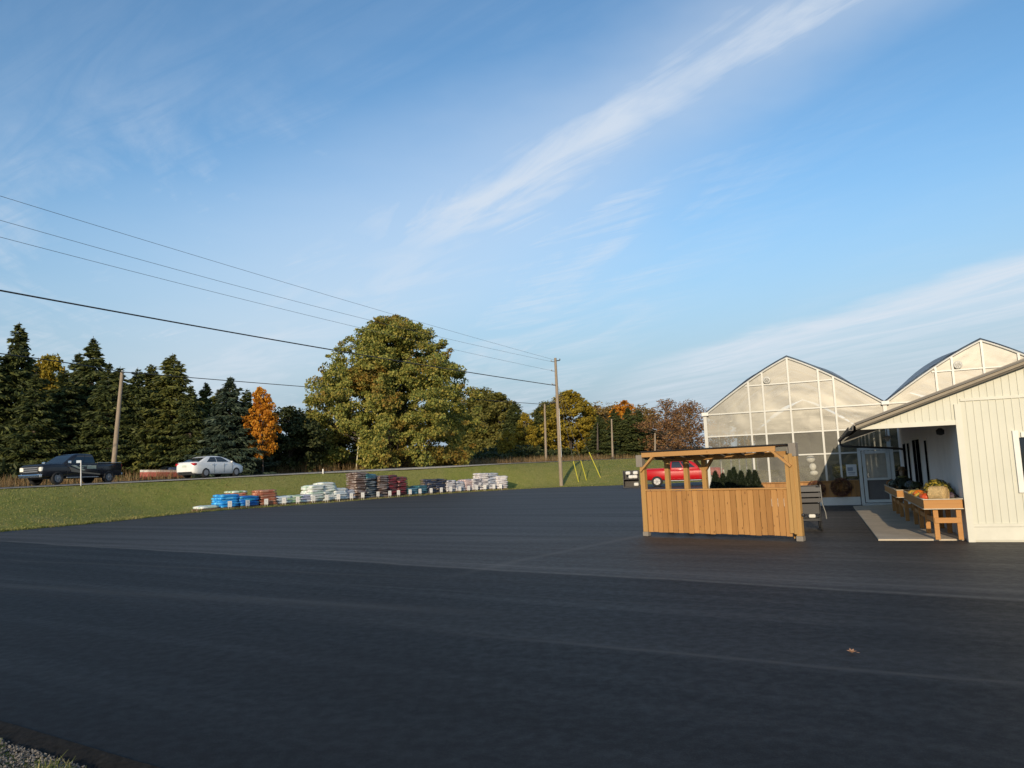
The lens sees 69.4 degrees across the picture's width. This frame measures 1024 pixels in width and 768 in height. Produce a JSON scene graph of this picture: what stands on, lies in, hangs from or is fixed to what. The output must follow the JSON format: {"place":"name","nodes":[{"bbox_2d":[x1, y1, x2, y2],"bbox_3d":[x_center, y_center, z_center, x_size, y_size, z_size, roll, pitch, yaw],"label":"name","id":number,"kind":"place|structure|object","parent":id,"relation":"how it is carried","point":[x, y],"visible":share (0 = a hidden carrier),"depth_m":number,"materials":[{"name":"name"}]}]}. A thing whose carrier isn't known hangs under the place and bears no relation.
{"place":"outdoors","nodes":[
{"label":"outdoors","id":0,"kind":"place"},
{"bbox_2d":[0,738,85,767],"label":"gravel","id":1,"kind":"structure","parent":0,"point":[33,757],"depth_m":4.58,"materials":[{"name":"grey gravel"}]},
{"bbox_2d":[0,458,631,487],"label":"road","id":2,"kind":"structure","parent":0,"point":[251,475],"depth_m":51.60,"materials":[{"name":"grey asphalt"}]},
{"bbox_2d":[18,454,121,485],"bbox_3d":[-28.130,5.450,47.459,2.440,1.930,6.030,-5,-7,19],"label":"pickup truck","id":3,"kind":"object","parent":2,"relation":"on","point":[56,470],"visible":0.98,"depth_m":46.47,"materials":[{"name":"black paint"}]},
{"bbox_2d":[176,456,242,477],"bbox_3d":[-20.730,5.696,50.999,2.120,1.460,4.675,-5,-7,23],"label":"sedan","id":4,"kind":"object","parent":2,"relation":"on","point":[207,466],"visible":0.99,"depth_m":49.85,"materials":[{"name":"white paint"}]},
{"bbox_2d":[0,458,756,767],"bbox_3d":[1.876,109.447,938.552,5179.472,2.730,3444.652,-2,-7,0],"label":"ground","id":5,"kind":"structure","parent":0,"point":[456,472],"depth_m":45.88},
{"bbox_2d":[0,366,20,461],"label":"spruce tree","id":6,"kind":"object","parent":5,"relation":"on","point":[4,397],"visible":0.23,"depth_m":60.31,"materials":[{"name":"green plant"}]},
{"bbox_2d":[0,322,49,456],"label":"spruce tree","id":7,"kind":"object","parent":5,"relation":"on","point":[12,372],"visible":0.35,"depth_m":61.86,"materials":[{"name":"green plant"}]},
{"bbox_2d":[0,374,72,484],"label":"spruce tree","id":8,"kind":"object","parent":5,"relation":"on","point":[35,422],"visible":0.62,"depth_m":56.50,"materials":[{"name":"green plant"}]},
{"bbox_2d":[13,353,69,402],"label":"broadleaf tree","id":9,"kind":"object","parent":5,"relation":"on","point":[47,368],"visible":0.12,"depth_m":73.96,"materials":[{"name":"yellow plant"}]},
{"bbox_2d":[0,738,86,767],"bbox_3d":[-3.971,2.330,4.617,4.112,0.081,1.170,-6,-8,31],"label":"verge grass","id":10,"kind":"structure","parent":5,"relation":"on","point":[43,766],"depth_m":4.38,"materials":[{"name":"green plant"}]},
{"bbox_2d":[15,370,102,482],"bbox_3d":[-36.445,3.650,60.087,8.768,10.038,9.272,-5,-7,19],"label":"spruce tree","id":11,"kind":"object","parent":5,"relation":"on","point":[64,398],"visible":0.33,"depth_m":59.73,"materials":[{"name":"green plant"}]},
{"bbox_2d":[57,353,90,404],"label":"spruce tree","id":12,"kind":"object","parent":5,"relation":"on","point":[78,358],"visible":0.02,"depth_m":72.66,"materials":[{"name":"green plant"}]},
{"bbox_2d":[0,721,160,767],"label":"asphalt edge","id":13,"kind":"object","parent":5,"relation":"on","point":[43,743],"visible":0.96,"depth_m":4.73,"materials":[{"name":"black asphalt"}]},
{"bbox_2d":[67,336,114,437],"bbox_3d":[-36.314,2.612,64.083,8.562,13.863,9.040,-3,-7,9],"label":"spruce tree","id":14,"kind":"object","parent":5,"relation":"on","point":[82,379],"visible":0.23,"depth_m":64.16,"materials":[{"name":"green plant"}]},
{"bbox_2d":[66,362,148,481],"bbox_3d":[-32.568,3.341,60.326,7.094,10.376,6.556,-1,-7,-14],"label":"spruce tree","id":15,"kind":"object","parent":5,"relation":"on","point":[94,428],"visible":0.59,"depth_m":59.30,"materials":[{"name":"green plant"}]},
{"bbox_2d":[111,370,123,481],"bbox_3d":[-29.140,3.598,54.473,0.895,9.315,0.342,-1,-7,-12],"label":"utility pole","id":16,"kind":"object","parent":5,"relation":"on","point":[116,436],"visible":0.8,"depth_m":54.47,"materials":[{"name":"brown wood"}]},
{"bbox_2d":[0,353,121,371],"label":"power line","id":17,"kind":"object","parent":16,"relation":"attached to","point":[58,361],"visible":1,"depth_m":48.04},
{"bbox_2d":[124,372,543,404],"bbox_3d":[-13.773,0.867,76.041,3.599,0.624,51.884,-8,-9,39],"label":"power line","id":18,"kind":"object","parent":16,"relation":"attached to","point":[274,384],"visible":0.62,"depth_m":64.99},
{"bbox_2d":[113,368,132,398],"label":"spruce tree","id":19,"kind":"object","parent":5,"relation":"on","point":[117,377],"visible":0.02,"depth_m":70.53,"materials":[{"name":"green plant"}]},
{"bbox_2d":[99,369,169,480],"bbox_3d":[-30.866,3.518,60.994,7.250,10.006,6.933,-3,-7,3],"label":"spruce tree","id":20,"kind":"object","parent":5,"relation":"on","point":[135,394],"visible":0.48,"depth_m":60.41,"materials":[{"name":"green plant"}]},
{"bbox_2d":[138,364,173,435],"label":"spruce tree","id":21,"kind":"object","parent":5,"relation":"on","point":[150,386],"visible":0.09,"depth_m":66.12,"materials":[{"name":"green plant"}]},
{"bbox_2d":[109,353,208,480],"bbox_3d":[-28.503,2.960,62.016,10.340,11.333,9.682,0,-7,-17],"label":"spruce tree","id":22,"kind":"object","parent":5,"relation":"on","point":[169,399],"visible":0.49,"depth_m":60.83,"materials":[{"name":"green plant"}]},
{"bbox_2d":[140,466,192,478],"bbox_3d":[-26.348,7.123,57.915,1.940,1.370,5.350,-8,-9,40],"label":"motorboat","id":23,"kind":"object","parent":5,"relation":"on","point":[168,469],"visible":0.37,"depth_m":56.57,"materials":[{"name":"red paint"}]},
{"bbox_2d":[158,386,210,467],"bbox_3d":[-25.943,4.248,60.164,5.851,8.547,5.445,-4,-7,16],"label":"spruce tree","id":24,"kind":"object","parent":5,"relation":"on","point":[190,420],"visible":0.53,"depth_m":59.51,"materials":[{"name":"green plant"}]},
{"bbox_2d":[192,382,216,433],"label":"spruce tree","id":25,"kind":"object","parent":5,"relation":"on","point":[205,393],"visible":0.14,"depth_m":66.14,"materials":[{"name":"green plant"}]},
{"bbox_2d":[192,508,219,511],"bbox_3d":[-17.821,7.330,43.111,1.045,0.132,1.188,-7,-8,34],"label":"pallet","id":26,"kind":"object","parent":5,"relation":"on","point":[204,509],"visible":0.59,"depth_m":42.77,"materials":[{"name":"brown wood"}]},
{"bbox_2d":[196,505,218,508],"bbox_3d":[-17.660,7.150,42.951,0.519,0.199,1.174,-8,-8,32],"label":"bag","id":27,"kind":"object","parent":26,"relation":"on","point":[208,507],"visible":1,"depth_m":42.70,"materials":[{"name":"white plastic"}]},
{"bbox_2d":[209,389,228,412],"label":"spruce tree","id":28,"kind":"object","parent":5,"relation":"on","point":[213,397],"visible":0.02,"depth_m":70.18,"materials":[{"name":"green plant"}]},
{"bbox_2d":[183,376,281,477],"bbox_3d":[-23.020,3.877,59.979,8.471,9.143,8.558,0,-7,-18],"label":"spruce tree","id":29,"kind":"object","parent":5,"relation":"on","point":[223,429],"visible":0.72,"depth_m":58.93,"materials":[{"name":"green plant"}]},
{"bbox_2d":[232,390,282,473],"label":"spruce tree","id":30,"kind":"object","parent":5,"relation":"on","point":[246,396],"visible":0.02,"depth_m":64.00,"materials":[{"name":"green plant"}]},
{"bbox_2d":[241,386,282,472],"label":"maple tree","id":31,"kind":"object","parent":5,"relation":"on","point":[263,405],"visible":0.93,"depth_m":59.80,"materials":[{"name":"orange plant"}]},
{"bbox_2d":[247,405,330,472],"bbox_3d":[-20.006,5.303,65.843,7.192,6.882,7.423,-3,-7,7],"label":"broadleaf tree","id":32,"kind":"object","parent":5,"relation":"on","point":[293,445],"visible":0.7,"depth_m":64.98,"materials":[{"name":"green plant"}]},
{"bbox_2d":[0,458,629,488],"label":"road shoulder","id":33,"kind":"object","parent":5,"relation":"on","point":[305,473],"visible":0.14,"depth_m":55.07},
{"bbox_2d":[76,460,81,485],"bbox_3d":[-24.598,5.154,42.029,0.327,1.633,0.048,-2,-7,0],"label":"road marker","id":34,"kind":"object","parent":33,"relation":"on","point":[79,461],"visible":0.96,"depth_m":42.05,"materials":[{"name":"white plastic"}]},
{"bbox_2d":[285,407,353,470],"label":"broadleaf tree","id":35,"kind":"object","parent":5,"relation":"on","point":[339,445],"visible":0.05,"depth_m":74.17,"materials":[{"name":"green plant"}]},
{"bbox_2d":[0,453,694,488],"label":"dry weeds","id":36,"kind":"object","parent":5,"relation":"on","point":[12,483],"visible":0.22,"depth_m":65.35,"materials":[{"name":"brown plant"}]},
{"bbox_2d":[0,481,701,531],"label":"edge grass","id":37,"kind":"structure","parent":5,"relation":"on","point":[59,525],"depth_m":42.87,"materials":[{"name":"green plant"}]},
{"bbox_2d":[0,444,734,484],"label":"undergrowth","id":38,"kind":"object","parent":5,"relation":"on","point":[489,453],"visible":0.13,"depth_m":95.80,"materials":[{"name":"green plant"}]},
{"bbox_2d":[0,458,756,529],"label":"bank grass","id":39,"kind":"structure","parent":5,"relation":"on","point":[139,515],"depth_m":44.31,"materials":[{"name":"green plant"}]},
{"bbox_2d":[300,314,486,470],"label":"maple tree","id":40,"kind":"object","parent":5,"relation":"on","point":[384,423],"visible":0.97,"depth_m":72.18,"materials":[{"name":"green plant"}]},
{"bbox_2d":[455,387,504,453],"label":"broadleaf tree","id":41,"kind":"object","parent":5,"relation":"on","point":[465,441],"visible":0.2,"depth_m":130.09,"materials":[{"name":"green plant"}]},
{"bbox_2d":[466,391,526,452],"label":"broadleaf tree","id":42,"kind":"object","parent":5,"relation":"on","point":[496,406],"visible":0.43,"depth_m":125.69,"materials":[{"name":"green plant"}]},
{"bbox_2d":[497,430,517,457],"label":"broadleaf tree","id":43,"kind":"object","parent":5,"relation":"on","point":[506,445],"visible":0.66,"depth_m":99.27,"materials":[{"name":"green plant"}]},
{"bbox_2d":[492,400,526,447],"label":"spruce tree","id":44,"kind":"object","parent":5,"relation":"on","point":[515,415],"visible":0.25,"depth_m":121.54,"materials":[{"name":"green plant"}]},
{"bbox_2d":[0,482,1023,767],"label":"parking lot","id":45,"kind":"structure","parent":5,"relation":"on","point":[586,626],"depth_m":7.25,"materials":[{"name":"black asphalt"}]},
{"bbox_2d":[647,461,724,486],"bbox_3d":[12.556,6.533,54.556,6.030,1.930,2.440,-4,-7,12],"label":"pickup truck","id":46,"kind":"object","parent":45,"relation":"on","point":[656,477],"visible":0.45,"depth_m":53.74,"materials":[{"name":"red paint"}]},
{"bbox_2d":[709,470,722,511],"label":"potted evergreen","id":47,"kind":"object","parent":45,"relation":"on","point":[715,482],"visible":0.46,"depth_m":20.33,"materials":[{"name":"green plant"}]},
{"bbox_2d":[636,443,805,540],"bbox_3d":[4.797,2.407,16.604,3.865,1.975,1.318,-8,-9,42],"label":"market stall","id":48,"kind":"object","parent":45,"relation":"on","point":[662,514],"visible":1,"depth_m":16.12,"materials":[{"name":"brown wood"}]},
{"bbox_2d":[724,470,736,515],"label":"potted evergreen","id":49,"kind":"object","parent":45,"relation":"on","point":[730,482],"visible":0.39,"depth_m":20.03,"materials":[{"name":"green plant"}]},
{"bbox_2d":[731,466,737,482],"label":"potted evergreen","id":50,"kind":"object","parent":45,"relation":"on","point":[734,472],"visible":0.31,"depth_m":20.57,"materials":[{"name":"green plant"}]},
{"bbox_2d":[736,470,748,487],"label":"potted evergreen","id":51,"kind":"object","parent":45,"relation":"on","point":[741,481],"visible":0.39,"depth_m":20.13,"materials":[{"name":"green plant"}]},
{"bbox_2d":[745,469,751,486],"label":"potted evergreen","id":52,"kind":"object","parent":45,"relation":"on","point":[748,475],"visible":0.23,"depth_m":20.46,"materials":[{"name":"green plant"}]},
{"bbox_2d":[748,469,766,515],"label":"potted evergreen","id":53,"kind":"object","parent":45,"relation":"on","point":[755,482],"visible":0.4,"depth_m":19.92,"materials":[{"name":"green plant"}]},
{"bbox_2d":[801,485,826,530],"bbox_3d":[6.965,2.859,17.190,0.556,1.041,0.944,-5,-7,18],"label":"chair","id":54,"kind":"object","parent":45,"relation":"on","point":[811,495],"visible":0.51,"depth_m":16.89,"materials":[{"name":"wood"}]},
{"bbox_2d":[701,338,1023,505],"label":"greenhouse","id":55,"kind":"object","parent":45,"relation":"on","point":[756,403],"visible":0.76,"depth_m":26.80,"materials":[{"name":"glass"},{"name":"white metal"}]},
{"bbox_2d":[745,470,779,482],"bbox_3d":[12.103,4.813,36.091,1.235,1.098,14.095,-5,-7,22],"label":"plant bench","id":56,"kind":"object","parent":55,"relation":"on","point":[763,475],"visible":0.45,"depth_m":35.69,"materials":[{"name":"metal"}]},
{"bbox_2d":[783,465,817,481],"bbox_3d":[13.944,4.559,35.341,1.229,1.282,14.120,-5,-7,22],"label":"plant bench","id":57,"kind":"object","parent":55,"relation":"on","point":[804,473],"visible":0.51,"depth_m":29.38,"materials":[{"name":"metal"}]},
{"bbox_2d":[806,420,817,474],"bbox_3d":[10.713,2.082,26.592,0.360,2.383,0.240,-5,-7,22],"label":"hanging ornament","id":58,"kind":"object","parent":55,"relation":"hanging from","point":[810,458],"visible":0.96,"depth_m":26.43,"materials":[{"name":"white paint"}]},
{"bbox_2d":[808,480,825,494],"bbox_3d":[10.578,3.647,25.749,0.649,0.635,0.251,-5,-7,22],"label":"vine wreath","id":59,"kind":"object","parent":55,"relation":"attached to","point":[823,487],"visible":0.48,"depth_m":25.70,"materials":[{"name":"brown plant"}]},
{"bbox_2d":[830,477,852,496],"bbox_3d":[11.320,3.551,25.445,0.721,0.732,0.231,-5,-7,22],"label":"vine wreath","id":60,"kind":"object","parent":55,"relation":"attached to","point":[847,483],"visible":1,"depth_m":25.44,"materials":[{"name":"brown plant"}]},
{"bbox_2d":[832,463,864,495],"bbox_3d":[16.075,4.488,35.525,1.233,1.297,12.112,-5,-7,22],"label":"plant bench","id":61,"kind":"object","parent":55,"relation":"on","point":[836,473],"visible":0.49,"depth_m":30.45,"materials":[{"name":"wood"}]},
{"bbox_2d":[846,464,856,475],"bbox_3d":[11.677,2.967,25.452,0.330,0.400,0.016,-5,-7,22],"label":"notice","id":62,"kind":"object","parent":55,"relation":"attached to","point":[851,469],"visible":1,"depth_m":25.45,"materials":[{"name":"grey paper"}]},
{"bbox_2d":[861,450,891,501],"bbox_3d":[12.409,3.137,25.153,0.840,1.745,0.115,-5,-7,22],"label":"door","id":63,"kind":"structure","parent":55,"relation":"in","point":[874,487],"depth_m":25.16,"materials":[{"name":"white metal"}]},
{"bbox_2d":[878,465,900,482],"bbox_3d":[17.817,4.294,33.734,1.234,1.130,14.092,-5,-7,22],"label":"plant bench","id":64,"kind":"object","parent":55,"relation":"on","point":[885,469],"visible":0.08,"depth_m":36.54,"materials":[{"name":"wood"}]},
{"bbox_2d":[853,504,964,540],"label":"walkway","id":65,"kind":"structure","parent":45,"relation":"on","point":[885,522],"depth_m":16.75,"materials":[{"name":"concrete"}]},
{"bbox_2d":[885,485,931,520],"bbox_3d":[10.556,3.127,19.786,0.775,0.763,3.960,-5,-7,22],"label":"display table","id":66,"kind":"object","parent":65,"relation":"on","point":[897,496],"visible":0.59,"depth_m":19.35,"materials":[{"name":"brown wood"}]},
{"bbox_2d":[894,466,910,488],"bbox_3d":[10.575,2.541,20.036,0.445,0.613,0.508,-5,-7,22],"label":"scarecrow doll","id":67,"kind":"object","parent":66,"relation":"on","point":[902,477],"visible":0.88,"depth_m":20.05,"materials":[{"name":"black fabric"}]},
{"bbox_2d":[909,481,922,488],"bbox_3d":[10.063,2.547,18.430,0.304,0.244,0.304,-2,-7,0],"label":"potted plant","id":68,"kind":"object","parent":66,"relation":"on","point":[915,485],"visible":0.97,"depth_m":18.34,"materials":[{"name":"green plant"}]},
{"bbox_2d":[903,491,963,539],"bbox_3d":[8.818,2.705,15.559,0.675,0.763,3.760,-5,-7,22],"label":"display table","id":69,"kind":"object","parent":65,"relation":"on","point":[937,518],"visible":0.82,"depth_m":13.98,"materials":[{"name":"brown wood"}]},
{"bbox_2d":[923,479,949,490],"bbox_3d":[8.766,2.153,15.259,0.552,0.398,0.543,-2,-7,0],"label":"potted plant","id":70,"kind":"object","parent":69,"relation":"on","point":[932,483],"visible":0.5,"depth_m":15.21,"materials":[{"name":"yellow plant"}]},
{"bbox_2d":[927,486,949,498],"bbox_3d":[8.220,2.118,14.258,0.319,0.319,0.311,3,-8,-37],"label":"straw bale","id":71,"kind":"object","parent":69,"relation":"on","point":[937,492],"visible":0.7,"depth_m":14.17},
{"bbox_2d":[838,358,1023,541],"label":"shop building","id":72,"kind":"structure","parent":45,"relation":"on","point":[964,439],"depth_m":13.72,"materials":[{"name":"white wood"}]},
{"bbox_2d":[902,442,908,480],"bbox_3d":[12.230,2.611,22.933,0.030,1.610,0.900,-5,-7,22],"label":"window","id":73,"kind":"structure","parent":72,"relation":"in","point":[903,443],"depth_m":22.78,"materials":[{"name":"black glass"}]},
{"bbox_2d":[906,441,912,480],"bbox_3d":[11.775,2.504,21.854,0.030,1.610,0.650,-5,-7,22],"label":"window","id":74,"kind":"structure","parent":72,"relation":"in","point":[908,445],"depth_m":21.74,"materials":[{"name":"black glass"}]},
{"bbox_2d":[912,437,923,486],"bbox_3d":[10.995,2.513,19.975,0.039,2.120,1.720,-5,-7,22],"label":"door","id":75,"kind":"structure","parent":72,"relation":"in","point":[918,467],"depth_m":19.83,"materials":[{"name":"white paint"}]},
{"bbox_2d":[923,438,930,480],"bbox_3d":[10.199,2.132,18.115,0.030,1.610,0.500,-5,-7,22],"label":"window","id":76,"kind":"structure","parent":72,"relation":"in","point":[925,439],"depth_m":18.05,"materials":[{"name":"black glass"}]},
{"bbox_2d":[1012,430,1023,492],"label":"window","id":77,"kind":"structure","parent":72,"relation":"in","point":[1018,443],"depth_m":13.43,"materials":[{"name":"white glass"}]},
{"bbox_2d":[511,412,543,448],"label":"broadleaf tree","id":78,"kind":"object","parent":5,"relation":"on","point":[530,434],"visible":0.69,"depth_m":106.92,"materials":[{"name":"yellow plant"}]},
{"bbox_2d":[533,406,546,449],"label":"spruce tree","id":79,"kind":"object","parent":5,"relation":"on","point":[539,419],"visible":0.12,"depth_m":115.65,"materials":[{"name":"green plant"}]},
{"bbox_2d":[530,400,556,441],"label":"broadleaf tree","id":80,"kind":"object","parent":5,"relation":"on","point":[541,406],"visible":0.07,"depth_m":130.97,"materials":[{"name":"green plant"}]},
{"bbox_2d":[544,402,555,459],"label":"street light pole","id":81,"kind":"object","parent":5,"relation":"on","point":[545,438],"visible":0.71,"depth_m":94.22,"materials":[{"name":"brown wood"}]},
{"bbox_2d":[551,358,562,485],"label":"utility pole","id":82,"kind":"object","parent":5,"relation":"on","point":[558,433],"visible":0.94,"depth_m":67.84,"materials":[{"name":"brown wood"}]},
{"bbox_2d":[0,220,551,361],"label":"power line","id":83,"kind":"object","parent":82,"relation":"attached to","point":[232,284],"visible":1,"depth_m":37.99,"materials":[{"name":"metal"}]},
{"bbox_2d":[1,237,551,370],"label":"power line","id":84,"kind":"object","parent":82,"relation":"attached to","point":[235,297],"visible":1,"depth_m":37.36,"materials":[{"name":"metal"}]},
{"bbox_2d":[0,290,555,385],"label":"power line","id":85,"kind":"object","parent":82,"relation":"attached to","point":[237,333],"visible":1,"depth_m":37.71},
{"bbox_2d":[1,196,556,360],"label":"power line","id":86,"kind":"object","parent":82,"relation":"attached to","point":[238,268],"visible":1,"depth_m":37.85,"materials":[{"name":"metal"}]},
{"bbox_2d":[537,389,602,454],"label":"broadleaf tree","id":87,"kind":"object","parent":5,"relation":"on","point":[571,398],"visible":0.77,"depth_m":110.47,"materials":[{"name":"green plant"}]},
{"bbox_2d":[573,401,613,448],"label":"broadleaf tree","id":88,"kind":"object","parent":5,"relation":"on","point":[600,412],"visible":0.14,"depth_m":119.34,"materials":[{"name":"green plant"}]},
{"bbox_2d":[578,415,625,459],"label":"spruce tree","id":89,"kind":"object","parent":5,"relation":"on","point":[605,444],"visible":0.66,"depth_m":106.98,"materials":[{"name":"green plant"}]},
{"bbox_2d":[599,401,622,419],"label":"broadleaf tree","id":90,"kind":"object","parent":5,"relation":"on","point":[609,408],"visible":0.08,"depth_m":137.59,"materials":[{"name":"beige plant"}]},
{"bbox_2d":[611,419,613,457],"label":"utility pole","id":91,"kind":"object","parent":5,"relation":"on","point":[612,451],"visible":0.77,"depth_m":103.62,"materials":[{"name":"brown wood"}]},
{"bbox_2d":[606,409,634,457],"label":"spruce tree","id":92,"kind":"object","parent":5,"relation":"on","point":[616,421],"visible":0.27,"depth_m":115.46,"materials":[{"name":"green plant"}]},
{"bbox_2d":[607,400,635,439],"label":"maple tree","id":93,"kind":"object","parent":5,"relation":"on","point":[620,408],"visible":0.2,"depth_m":133.57,"materials":[{"name":"orange plant"}]},
{"bbox_2d":[614,407,650,456],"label":"spruce tree","id":94,"kind":"object","parent":5,"relation":"on","point":[634,446],"visible":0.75,"depth_m":113.02,"materials":[{"name":"green plant"}]},
{"bbox_2d":[630,410,657,451],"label":"spruce tree","id":95,"kind":"object","parent":5,"relation":"on","point":[639,417],"visible":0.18,"depth_m":117.22,"materials":[{"name":"green plant"}]},
{"bbox_2d":[622,403,670,444],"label":"broadleaf tree","id":96,"kind":"object","parent":5,"relation":"on","point":[645,410],"visible":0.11,"depth_m":123.86,"materials":[{"name":"plant"}]},
{"bbox_2d":[645,428,665,450],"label":"broadleaf tree","id":97,"kind":"object","parent":5,"relation":"on","point":[653,431],"visible":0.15,"depth_m":116.55,"materials":[{"name":"brown plant"}]},
{"bbox_2d":[630,398,699,450],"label":"broadleaf tree","id":98,"kind":"object","parent":5,"relation":"on","point":[673,426],"visible":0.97,"depth_m":111.36,"materials":[{"name":"red plant"}]},
{"bbox_2d":[663,408,699,448],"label":"broadleaf tree","id":99,"kind":"object","parent":5,"relation":"on","point":[681,426],"visible":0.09,"depth_m":128.94,"materials":[{"name":"brown plant"}]},
{"bbox_2d":[658,400,721,455],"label":"broadleaf tree","id":100,"kind":"object","parent":5,"relation":"on","point":[699,425],"visible":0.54,"depth_m":117.05,"materials":[{"name":"brown plant"}]},
{"bbox_2d":[704,421,736,447],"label":"broadleaf tree","id":101,"kind":"object","parent":5,"relation":"on","point":[724,439],"visible":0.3,"depth_m":121.08,"materials":[{"name":"plant"}]},
{"bbox_2d":[0,0,1023,452],"label":"sky","id":102,"kind":"structure","parent":0,"point":[676,200],"materials":[{"name":"blue"}]},
{"bbox_2d":[623,470,639,487],"bbox_3d":[9.009,7.163,55.850,1.210,1.260,0.700,-3,-7,10],"label":"display bin","id":103,"kind":"object","parent":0,"point":[628,482],"visible":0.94,"depth_m":56.12,"materials":[{"name":"grey plastic"}]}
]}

